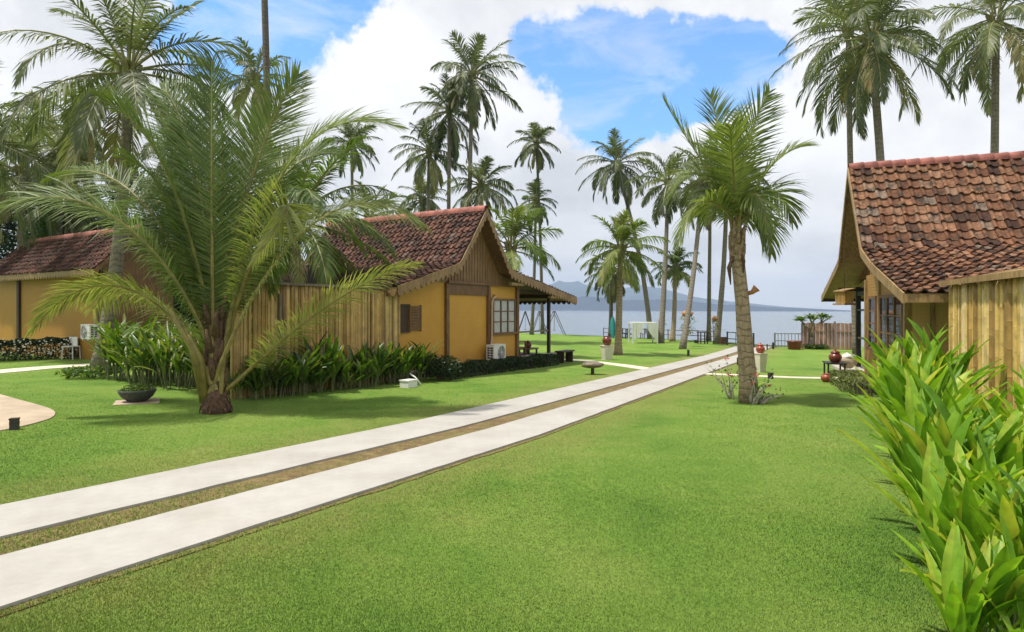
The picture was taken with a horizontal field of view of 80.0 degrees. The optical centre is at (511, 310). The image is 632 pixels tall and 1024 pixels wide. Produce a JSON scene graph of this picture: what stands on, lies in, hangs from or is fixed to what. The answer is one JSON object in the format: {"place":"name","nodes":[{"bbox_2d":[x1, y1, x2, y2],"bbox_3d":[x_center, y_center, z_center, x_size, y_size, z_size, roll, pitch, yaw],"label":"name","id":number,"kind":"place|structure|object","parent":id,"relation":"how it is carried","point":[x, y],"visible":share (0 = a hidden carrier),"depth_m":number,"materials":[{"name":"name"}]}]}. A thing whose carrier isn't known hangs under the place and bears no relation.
{"place":"outdoors","nodes":[
{"label":"outdoors","id":0,"kind":"place"},
{"bbox_2d":[0,394,54,430],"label":"patio","id":1,"kind":"structure","parent":0,"point":[28,413],"depth_m":10.77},
{"bbox_2d":[0,346,736,538],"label":"driveway","id":2,"kind":"structure","parent":0,"point":[33,514],"depth_m":6.96,"materials":[{"name":"concrete"}]},
{"bbox_2d":[0,346,771,609],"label":"driveway","id":3,"kind":"structure","parent":0,"point":[32,573],"depth_m":5.38,"materials":[{"name":"concrete"}]},
{"bbox_2d":[0,346,771,617],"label":"driveway soil","id":4,"kind":"structure","parent":0,"point":[378,452],"depth_m":6.76,"materials":[{"name":"soil"}]},
{"bbox_2d":[0,333,1019,631],"bbox_3d":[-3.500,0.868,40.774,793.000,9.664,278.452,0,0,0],"label":"lawn","id":5,"kind":"structure","parent":0,"point":[642,351],"depth_m":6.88,"materials":[{"name":"plant"}]},
{"bbox_2d":[0,173,62,258],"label":"broadleaf tree","id":6,"kind":"object","parent":5,"relation":"on","point":[8,242],"visible":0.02,"depth_m":35.57,"materials":[{"name":"green plant"}]},
{"bbox_2d":[0,61,76,251],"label":"palm tree","id":7,"kind":"object","parent":5,"relation":"on","point":[37,172],"visible":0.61,"depth_m":25.33,"materials":[{"name":"green plant"}]},
{"bbox_2d":[0,336,79,360],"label":"hedge","id":8,"kind":"object","parent":5,"relation":"on","point":[44,342],"visible":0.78,"depth_m":24.25,"materials":[{"name":"green plant"}]},
{"bbox_2d":[0,112,110,249],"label":"palm tree","id":9,"kind":"object","parent":5,"relation":"on","point":[20,176],"visible":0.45,"depth_m":29.82,"materials":[{"name":"green plant"}]},
{"bbox_2d":[0,152,114,237],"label":"palm tree","id":10,"kind":"object","parent":5,"relation":"on","point":[80,224],"visible":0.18,"depth_m":33.34,"materials":[{"name":"green plant"}]},
{"bbox_2d":[0,363,122,373],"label":"footpath","id":11,"kind":"structure","parent":5,"relation":"on","point":[12,370],"depth_m":19.97,"materials":[{"name":"concrete"}]},
{"bbox_2d":[26,199,107,238],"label":"broadleaf tree","id":12,"kind":"object","parent":5,"relation":"on","point":[44,229],"visible":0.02,"depth_m":34.23,"materials":[{"name":"green plant"}]},
{"bbox_2d":[0,90,134,234],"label":"palm tree","id":13,"kind":"object","parent":5,"relation":"on","point":[50,159],"visible":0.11,"depth_m":32.80,"materials":[{"name":"green plant"}]},
{"bbox_2d":[10,80,141,186],"bbox_3d":[-26.615,-6.018,38.020,5.969,16.471,5.970,0,0,0],"label":"palm tree","id":14,"kind":"object","parent":5,"relation":"on","point":[98,149],"visible":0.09,"depth_m":37.87,"materials":[{"name":"green plant"}]},
{"bbox_2d":[55,365,119,378],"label":"shrub","id":15,"kind":"object","parent":5,"relation":"on","point":[87,371],"visible":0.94,"depth_m":16.88,"materials":[{"name":"green plant"}]},
{"bbox_2d":[0,225,179,359],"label":"hut","id":16,"kind":"object","parent":5,"relation":"on","point":[25,275],"visible":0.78,"depth_m":26.18,"materials":[{"name":"tile"}]},
{"bbox_2d":[80,301,98,339],"bbox_3d":[-16.678,0.364,24.202,0.720,1.572,0.497,0,0,31],"label":"air conditioner","id":17,"kind":"object","parent":16,"relation":"attached to","point":[85,329],"visible":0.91,"depth_m":23.98,"materials":[{"name":"white paint"}]},
{"bbox_2d":[81,313,137,380],"bbox_3d":[-10.852,0.981,16.894,2.094,1.893,1.421,0,0,34],"label":"ginger plant","id":18,"kind":"object","parent":5,"relation":"on","point":[105,343],"visible":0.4,"depth_m":16.68,"materials":[{"name":"green plant"}]},
{"bbox_2d":[107,329,148,381],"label":"ginger plant","id":19,"kind":"object","parent":5,"relation":"on","point":[118,358],"visible":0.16,"depth_m":16.34,"materials":[{"name":"green plant"}]},
{"bbox_2d":[0,0,263,367],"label":"palm tree","id":20,"kind":"object","parent":5,"relation":"on","point":[129,75],"visible":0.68,"depth_m":19.48,"materials":[{"name":"green plant"}]},
{"bbox_2d":[113,398,159,405],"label":"paving slab","id":21,"kind":"structure","parent":5,"relation":"on","point":[148,401],"depth_m":12.14,"materials":[{"name":"stone"}]},
{"bbox_2d":[117,385,156,401],"bbox_3d":[-7.557,1.654,12.310,0.684,0.330,0.680,0,0,0],"label":"bowl planter","id":22,"kind":"object","parent":21,"relation":"on","point":[138,393],"visible":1,"depth_m":12.13,"materials":[{"name":"stone"}]},
{"bbox_2d":[96,313,188,383],"bbox_3d":[-9.613,0.940,16.194,2.032,1.980,2.090,0,0,-22],"label":"ginger plant","id":23,"kind":"object","parent":5,"relation":"on","point":[118,344],"visible":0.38,"depth_m":15.82,"materials":[{"name":"green plant"}]},
{"bbox_2d":[114,328,171,385],"bbox_3d":[-9.312,1.143,15.436,1.715,1.550,1.164,0,0,34],"label":"ginger plant","id":24,"kind":"object","parent":5,"relation":"on","point":[142,352],"visible":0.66,"depth_m":15.30,"materials":[{"name":"green plant"}]},
{"bbox_2d":[107,170,182,261],"bbox_3d":[-20.300,-2.830,35.743,6.139,10.158,6.173,0,0,0],"label":"broadleaf tree","id":25,"kind":"object","parent":5,"relation":"on","point":[131,183],"depth_m":33.66,"materials":[{"name":"green plant"}]},
{"bbox_2d":[146,326,190,385],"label":"ginger plant","id":26,"kind":"object","parent":5,"relation":"on","point":[171,368],"visible":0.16,"depth_m":15.50,"materials":[{"name":"green plant"}]},
{"bbox_2d":[134,321,203,388],"bbox_3d":[-8.326,1.067,15.079,1.757,1.712,1.807,0,0,15],"label":"ginger plant","id":27,"kind":"object","parent":5,"relation":"on","point":[159,358],"visible":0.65,"depth_m":14.73,"materials":[{"name":"green plant"}]},
{"bbox_2d":[120,104,225,306],"bbox_3d":[-18.453,-4.468,33.799,6.011,13.414,6.270,0,0,0],"label":"palm tree","id":28,"kind":"object","parent":5,"relation":"on","point":[148,153],"visible":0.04,"depth_m":31.94,"materials":[{"name":"green plant"}]},
{"bbox_2d":[152,312,199,382],"bbox_3d":[-8.702,0.979,16.434,2.042,1.934,1.985,0,0,-45],"label":"ginger plant","id":29,"kind":"object","parent":5,"relation":"on","point":[157,326],"visible":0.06,"depth_m":16.16,"materials":[{"name":"green plant"}]},
{"bbox_2d":[173,281,205,328],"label":"shrub","id":30,"kind":"object","parent":5,"relation":"on","point":[184,313],"visible":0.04,"depth_m":29.49,"materials":[{"name":"green plant"}]},
{"bbox_2d":[175,320,252,392],"bbox_3d":[-6.654,0.993,14.166,1.964,1.860,1.909,0,0,10],"label":"ginger plant","id":31,"kind":"object","parent":5,"relation":"on","point":[198,346],"visible":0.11,"depth_m":13.76,"materials":[{"name":"green plant"}]},
{"bbox_2d":[0,49,432,414],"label":"palm tree","id":32,"kind":"object","parent":5,"relation":"on","point":[221,257],"visible":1,"depth_m":11.16,"materials":[{"name":"green plant"}]},
{"bbox_2d":[226,361,277,400],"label":"leafy plant","id":33,"kind":"object","parent":5,"relation":"on","point":[257,377],"visible":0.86,"depth_m":12.86,"materials":[{"name":"green plant"}]},
{"bbox_2d":[216,36,303,125],"bbox_3d":[-16.895,-7.506,39.992,5.677,19.804,4.622,0,0,34],"label":"palm tree","id":34,"kind":"object","parent":5,"relation":"on","point":[250,69],"visible":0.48,"depth_m":39.51,"materials":[{"name":"green plant"}]},
{"bbox_2d":[261,0,272,239],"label":"palm tree","id":35,"kind":"object","parent":5,"relation":"on","point":[265,35],"visible":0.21,"depth_m":29.87,"materials":[{"name":"brown plant"}]},
{"bbox_2d":[239,348,299,398],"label":"leafy plant","id":36,"kind":"object","parent":5,"relation":"on","point":[282,373],"visible":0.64,"depth_m":13.18,"materials":[{"name":"green plant"}]},
{"bbox_2d":[167,133,398,328],"bbox_3d":[-6.722,-1.642,17.757,6.854,7.431,6.569,0,0,0],"label":"palm tree","id":37,"kind":"object","parent":5,"relation":"on","point":[330,263],"visible":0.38,"depth_m":17.62,"materials":[{"name":"green plant"}]},
{"bbox_2d":[272,359,308,395],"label":"leafy plant","id":38,"kind":"object","parent":5,"relation":"on","point":[291,384],"visible":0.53,"depth_m":13.59,"materials":[{"name":"green plant"}]},
{"bbox_2d":[279,348,330,394],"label":"leafy plant","id":39,"kind":"object","parent":5,"relation":"on","point":[295,357],"visible":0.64,"depth_m":13.90,"materials":[{"name":"green plant"}]},
{"bbox_2d":[230,281,399,398],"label":"bamboo wall","id":40,"kind":"structure","parent":5,"relation":"on","point":[376,319],"depth_m":14.96,"materials":[{"name":"brown wood"}]},
{"bbox_2d":[298,351,332,392],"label":"leafy plant","id":41,"kind":"object","parent":5,"relation":"on","point":[320,377],"visible":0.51,"depth_m":14.24,"materials":[{"name":"green plant"}]},
{"bbox_2d":[296,331,349,391],"bbox_3d":[-4.671,1.212,14.748,1.673,1.510,1.372,0,0,-1],"label":"leafy plant","id":42,"kind":"object","parent":5,"relation":"on","point":[334,352],"visible":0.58,"depth_m":14.44,"materials":[{"name":"green plant"}]},
{"bbox_2d":[328,358,363,389],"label":"leafy plant","id":43,"kind":"object","parent":5,"relation":"on","point":[346,378],"visible":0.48,"depth_m":14.97,"materials":[{"name":"green plant"}]},
{"bbox_2d":[320,120,382,216],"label":"palm tree","id":44,"kind":"object","parent":5,"relation":"on","point":[352,132],"visible":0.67,"depth_m":54.88,"materials":[{"name":"green plant"}]},
{"bbox_2d":[339,353,376,388],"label":"leafy plant","id":45,"kind":"object","parent":5,"relation":"on","point":[361,372],"visible":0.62,"depth_m":15.26,"materials":[{"name":"green plant"}]},
{"bbox_2d":[321,179,413,232],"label":"palm tree","id":46,"kind":"object","parent":5,"relation":"on","point":[368,195],"visible":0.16,"depth_m":35.62,"materials":[{"name":"green plant"}]},
{"bbox_2d":[346,339,393,387],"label":"leafy plant","id":47,"kind":"object","parent":5,"relation":"on","point":[379,368],"visible":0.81,"depth_m":15.55,"materials":[{"name":"green plant"}]},
{"bbox_2d":[373,341,414,384],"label":"leafy plant","id":48,"kind":"object","parent":5,"relation":"on","point":[405,362],"visible":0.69,"depth_m":16.38,"materials":[{"name":"green plant"}]},
{"bbox_2d":[383,342,420,382],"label":"leafy plant","id":49,"kind":"object","parent":5,"relation":"on","point":[411,366],"visible":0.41,"depth_m":16.77,"materials":[{"name":"green plant"}]},
{"bbox_2d":[251,205,576,380],"bbox_3d":[-3.761,-0.533,23.319,7.685,6.166,13.112,0,0,31],"label":"bungalow","id":50,"kind":"object","parent":5,"relation":"on","point":[456,283],"visible":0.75,"depth_m":20.97,"materials":[{"name":"tile"}]},
{"bbox_2d":[400,304,421,332],"bbox_3d":[-3.058,0.220,18.141,0.075,0.840,1.080,0,0,31],"label":"window","id":51,"kind":"structure","parent":50,"relation":"in","point":[403,307],"depth_m":18.11,"materials":[{"name":"brown wood"}]},
{"bbox_2d":[486,295,505,359],"bbox_3d":[-0.631,0.599,21.680,0.560,2.383,0.848,0,0,31],"label":"air conditioner","id":52,"kind":"object","parent":50,"relation":"attached to","point":[496,351],"visible":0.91,"depth_m":21.46,"materials":[{"name":"white paint"}]},
{"bbox_2d":[493,298,516,334],"bbox_3d":[-0.278,0.210,22.724,0.100,1.340,1.700,0,0,31],"label":"window","id":53,"kind":"structure","parent":50,"relation":"in","point":[504,310],"depth_m":22.75,"materials":[{"name":"brown wood"}]},
{"bbox_2d":[391,340,443,381],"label":"leafy plant","id":54,"kind":"object","parent":5,"relation":"on","point":[423,356],"visible":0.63,"depth_m":17.14,"materials":[{"name":"green plant"}]},
{"bbox_2d":[397,176,446,212],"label":"palm tree","id":55,"kind":"object","parent":5,"relation":"on","point":[422,200],"visible":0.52,"depth_m":53.46,"materials":[{"name":"green plant"}]},
{"bbox_2d":[388,117,467,210],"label":"palm tree","id":56,"kind":"object","parent":5,"relation":"on","point":[434,178],"visible":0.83,"depth_m":49.51,"materials":[{"name":"green plant"}]},
{"bbox_2d":[422,353,461,380],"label":"shrub","id":57,"kind":"object","parent":5,"relation":"on","point":[444,366],"visible":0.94,"depth_m":17.42,"materials":[{"name":"green plant"}]},
{"bbox_2d":[400,73,497,208],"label":"palm tree","id":58,"kind":"object","parent":5,"relation":"on","point":[453,143],"visible":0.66,"depth_m":47.85,"materials":[{"name":"green plant"}]},
{"bbox_2d":[430,28,525,205],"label":"palm tree","id":59,"kind":"object","parent":5,"relation":"on","point":[475,96],"visible":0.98,"depth_m":45.47,"materials":[{"name":"green plant"}]},
{"bbox_2d":[442,155,517,219],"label":"palm tree","id":60,"kind":"object","parent":5,"relation":"on","point":[479,173],"visible":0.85,"depth_m":45.61,"materials":[{"name":"green plant"}]},
{"bbox_2d":[436,353,559,378],"bbox_3d":[-0.154,1.895,21.558,0.850,0.692,7.893,0,0,28],"label":"hedge","id":61,"kind":"object","parent":5,"relation":"on","point":[525,362],"visible":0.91,"depth_m":20.97,"materials":[{"name":"green plant"}]},
{"bbox_2d":[489,204,562,280],"bbox_3d":[0.103,-1.543,29.910,5.199,7.832,4.594,0,0,-34],"label":"palm tree","id":62,"kind":"object","parent":5,"relation":"on","point":[516,227],"visible":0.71,"depth_m":29.56,"materials":[{"name":"green plant"}]},
{"bbox_2d":[507,121,560,333],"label":"palm tree","id":63,"kind":"object","parent":5,"relation":"on","point":[537,132],"visible":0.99,"depth_m":61.77,"materials":[{"name":"green plant"}]},
{"bbox_2d":[515,178,557,334],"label":"palm tree","id":64,"kind":"object","parent":5,"relation":"on","point":[535,187],"visible":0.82,"depth_m":62.00,"materials":[{"name":"green plant"}]},
{"bbox_2d":[555,350,574,362],"bbox_3d":[2.281,1.958,26.273,0.420,0.520,1.100,0,0,31],"label":"bench","id":65,"kind":"object","parent":5,"relation":"on","point":[565,356],"visible":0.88,"depth_m":26.18,"materials":[{"name":"brown wood"}]},
{"bbox_2d":[600,345,613,359],"bbox_3d":[4.464,1.973,28.696,0.500,0.698,0.500,0,0,-20],"label":"pedestal","id":66,"kind":"object","parent":5,"relation":"on","point":[606,352],"visible":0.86,"depth_m":28.53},
{"bbox_2d":[584,254,639,336],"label":"palm tree","id":67,"kind":"object","parent":5,"relation":"on","point":[610,290],"visible":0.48,"depth_m":57.66,"materials":[{"name":"green plant"}]},
{"bbox_2d":[575,127,655,338],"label":"palm tree","id":68,"kind":"object","parent":5,"relation":"on","point":[619,178],"visible":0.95,"depth_m":55.51,"materials":[{"name":"green plant"}]},
{"bbox_2d":[575,209,670,354],"bbox_3d":[5.946,-1.539,32.871,4.867,8.066,4.630,0,0,44],"label":"palm tree","id":69,"kind":"object","parent":5,"relation":"on","point":[622,234],"visible":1,"depth_m":32.71,"materials":[{"name":"green plant"}]},
{"bbox_2d":[628,322,657,343],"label":"canopy daybed","id":70,"kind":"object","parent":5,"relation":"on","point":[637,327],"visible":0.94,"depth_m":47.38,"materials":[{"name":"fabric"}]},
{"bbox_2d":[624,151,698,342],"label":"palm tree","id":71,"kind":"object","parent":5,"relation":"on","point":[660,210],"visible":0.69,"depth_m":49.35,"materials":[{"name":"green plant"}]},
{"bbox_2d":[650,246,702,341],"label":"palm tree","id":72,"kind":"object","parent":5,"relation":"on","point":[675,270],"visible":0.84,"depth_m":50.65,"materials":[{"name":"green plant"}]},
{"bbox_2d":[652,138,727,348],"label":"palm tree","id":73,"kind":"object","parent":5,"relation":"on","point":[684,202],"visible":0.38,"depth_m":42.82,"materials":[{"name":"green plant"}]},
{"bbox_2d":[675,165,723,340],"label":"palm tree","id":74,"kind":"object","parent":5,"relation":"on","point":[708,228],"visible":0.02,"depth_m":51.24,"materials":[{"name":"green plant"}]},
{"bbox_2d":[705,355,738,398],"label":"bougainvillea","id":75,"kind":"object","parent":5,"relation":"on","point":[729,392],"visible":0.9,"depth_m":13.97,"materials":[{"name":"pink plant"}]},
{"bbox_2d":[688,136,768,343],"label":"palm tree","id":76,"kind":"object","parent":5,"relation":"on","point":[717,334],"visible":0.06,"depth_m":46.36,"materials":[{"name":"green plant"}]},
{"bbox_2d":[661,80,821,403],"bbox_3d":[5.046,-1.549,13.607,3.446,7.254,2.980,0,0,0],"label":"palm tree","id":77,"kind":"object","parent":5,"relation":"on","point":[743,198],"visible":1,"depth_m":13.31,"materials":[{"name":"green plant"}]},
{"bbox_2d":[736,367,773,404],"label":"bougainvillea","id":78,"kind":"object","parent":5,"relation":"on","point":[754,400],"visible":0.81,"depth_m":13.07,"materials":[{"name":"pink plant"}]},
{"bbox_2d":[754,353,767,371],"bbox_3d":[9.040,1.892,22.213,0.375,0.719,0.375,0,0,-20],"label":"pedestal","id":79,"kind":"object","parent":5,"relation":"on","point":[760,360],"visible":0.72,"depth_m":22.09,"materials":[{"name":"stone"}]},
{"bbox_2d":[792,313,831,348],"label":"frangipani tree","id":80,"kind":"object","parent":5,"relation":"on","point":[813,317],"visible":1,"depth_m":40.35,"materials":[{"name":"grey plant"}]},
{"bbox_2d":[801,321,851,349],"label":"plank fence","id":81,"kind":"object","parent":5,"relation":"on","point":[831,331],"visible":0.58,"depth_m":40.16,"materials":[{"name":"wood"}]},
{"bbox_2d":[778,0,925,359],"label":"palm tree","id":82,"kind":"object","parent":5,"relation":"on","point":[816,62],"visible":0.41,"depth_m":30.96,"materials":[{"name":"green plant"}]},
{"bbox_2d":[829,369,878,396],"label":"hedge","id":83,"kind":"object","parent":5,"relation":"on","point":[847,379],"visible":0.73,"depth_m":15.89,"materials":[{"name":"green plant"}]},
{"bbox_2d":[769,0,959,160],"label":"palm tree","id":84,"kind":"object","parent":5,"relation":"on","point":[876,41],"visible":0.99,"depth_m":26.88,"materials":[{"name":"green plant"}]},
{"bbox_2d":[848,327,990,427],"bbox_3d":[6.320,1.115,9.724,2.038,1.751,1.828,0,0,7],"label":"heliconia","id":85,"kind":"object","parent":5,"relation":"on","point":[892,356],"visible":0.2,"depth_m":9.69,"materials":[{"name":"plant"}]},
{"bbox_2d":[821,151,1023,391],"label":"cottage","id":86,"kind":"structure","parent":5,"relation":"on","point":[914,231],"depth_m":16.23,"materials":[{"name":"tile"}]},
{"bbox_2d":[833,274,855,304],"bbox_3d":[9.582,-0.619,17.600,0.420,0.900,0.420,0,0,-17],"label":"hanging lantern","id":87,"kind":"object","parent":86,"relation":"hanging from","point":[843,297],"visible":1,"depth_m":17.47,"materials":[{"name":"brown wood"}]},
{"bbox_2d":[867,296,876,350],"bbox_3d":[10.238,0.350,17.331,0.327,1.540,0.898,0,0,5],"label":"window","id":88,"kind":"structure","parent":86,"relation":"in","point":[872,300],"depth_m":17.34,"materials":[{"name":"brown wood"}]},
{"bbox_2d":[879,294,902,354],"bbox_3d":[9.595,0.350,15.477,0.770,1.540,2.187,0,0,1],"label":"window","id":89,"kind":"structure","parent":86,"relation":"in","point":[890,307],"depth_m":15.51,"materials":[{"name":"brown wood"}]},
{"bbox_2d":[850,318,1006,390],"bbox_3d":[6.872,1.061,10.137,1.613,1.895,2.130,0,0,-30],"label":"heliconia","id":90,"kind":"object","parent":5,"relation":"on","point":[909,342],"visible":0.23,"depth_m":9.99,"materials":[{"name":"plant"}]},
{"bbox_2d":[843,355,1015,448],"bbox_3d":[4.238,1.168,6.153,1.690,1.452,1.516,0,0,-19],"label":"heliconia","id":91,"kind":"object","parent":5,"relation":"on","point":[904,411],"visible":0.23,"depth_m":6.21,"materials":[{"name":"plant"}]},
{"bbox_2d":[836,377,1023,527],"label":"heliconia","id":92,"kind":"object","parent":5,"relation":"on","point":[952,419],"visible":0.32,"depth_m":4.89,"materials":[{"name":"plant"}]},
{"bbox_2d":[853,343,1007,418],"bbox_3d":[5.178,1.171,7.524,1.606,1.529,1.641,0,0,13],"label":"heliconia","id":93,"kind":"object","parent":5,"relation":"on","point":[895,377],"visible":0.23,"depth_m":7.81,"materials":[{"name":"plant"}]},
{"bbox_2d":[859,420,1023,571],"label":"heliconia","id":94,"kind":"object","parent":5,"relation":"on","point":[908,486],"visible":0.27,"depth_m":4.12,"materials":[{"name":"plant"}]},
{"bbox_2d":[899,429,1004,493],"bbox_3d":[3.751,1.377,4.968,0.890,0.959,1.307,0,0,43],"label":"heliconia","id":95,"kind":"object","parent":5,"relation":"on","point":[974,446],"visible":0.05,"depth_m":4.76,"materials":[{"name":"plant"}]},
{"bbox_2d":[889,504,1023,631],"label":"heliconia","id":96,"kind":"object","parent":5,"relation":"on","point":[982,590],"visible":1,"depth_m":3.04,"materials":[{"name":"plant"}]},
{"bbox_2d":[898,0,1023,152],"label":"palm tree","id":97,"kind":"object","parent":5,"relation":"on","point":[988,46],"visible":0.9,"depth_m":27.88,"materials":[{"name":"green plant"}]},
{"bbox_2d":[900,464,1023,627],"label":"heliconia","id":98,"kind":"object","parent":5,"relation":"on","point":[945,512],"visible":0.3,"depth_m":3.46,"materials":[{"name":"plant"}]},
{"bbox_2d":[918,397,1023,481],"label":"heliconia","id":99,"kind":"object","parent":5,"relation":"on","point":[1015,448],"visible":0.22,"depth_m":4.83,"materials":[{"name":"plant"}]},
{"bbox_2d":[928,462,1023,627],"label":"heliconia","id":100,"kind":"object","parent":5,"relation":"on","point":[1017,495],"visible":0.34,"depth_m":3.45,"materials":[{"name":"plant"}]},
{"bbox_2d":[930,441,1022,500],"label":"heliconia","id":101,"kind":"object","parent":5,"relation":"on","point":[965,471],"visible":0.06,"depth_m":4.05,"materials":[{"name":"plant"}]},
{"bbox_2d":[939,267,1023,408],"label":"bamboo enclosure","id":102,"kind":"object","parent":5,"relation":"on","point":[986,307],"visible":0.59,"depth_m":10.13,"materials":[{"name":"brown wood"}]},
{"bbox_2d":[944,467,1023,539],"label":"heliconia","id":103,"kind":"object","parent":5,"relation":"on","point":[995,505],"visible":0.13,"depth_m":3.60,"materials":[{"name":"plant"}]},
{"bbox_2d":[957,369,1021,433],"bbox_3d":[5.201,1.240,5.998,1.483,1.320,1.123,0,0,33],"label":"heliconia","id":104,"kind":"object","parent":5,"relation":"on","point":[1004,411],"visible":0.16,"depth_m":6.17,"materials":[{"name":"plant"}]},
{"bbox_2d":[983,363,1023,445],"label":"heliconia","id":105,"kind":"object","parent":5,"relation":"on","point":[1019,392],"visible":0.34,"depth_m":5.45,"materials":[{"name":"plant"}]},
{"bbox_2d":[0,0,1023,309],"label":"sky","id":106,"kind":"structure","parent":0,"point":[593,68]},
{"bbox_2d":[519,281,850,310],"bbox_3d":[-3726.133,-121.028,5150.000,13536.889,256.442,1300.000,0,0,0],"label":"hills","id":107,"kind":"structure","parent":0,"point":[632,300],"depth_m":5399.90,"materials":[{"name":"blue"}]},
{"bbox_2d":[519,311,863,346],"bbox_3d":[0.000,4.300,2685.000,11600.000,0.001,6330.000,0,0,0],"label":"sea water","id":108,"kind":"structure","parent":0,"point":[766,325],"depth_m":226.52,"materials":[{"name":"blue liquid"}]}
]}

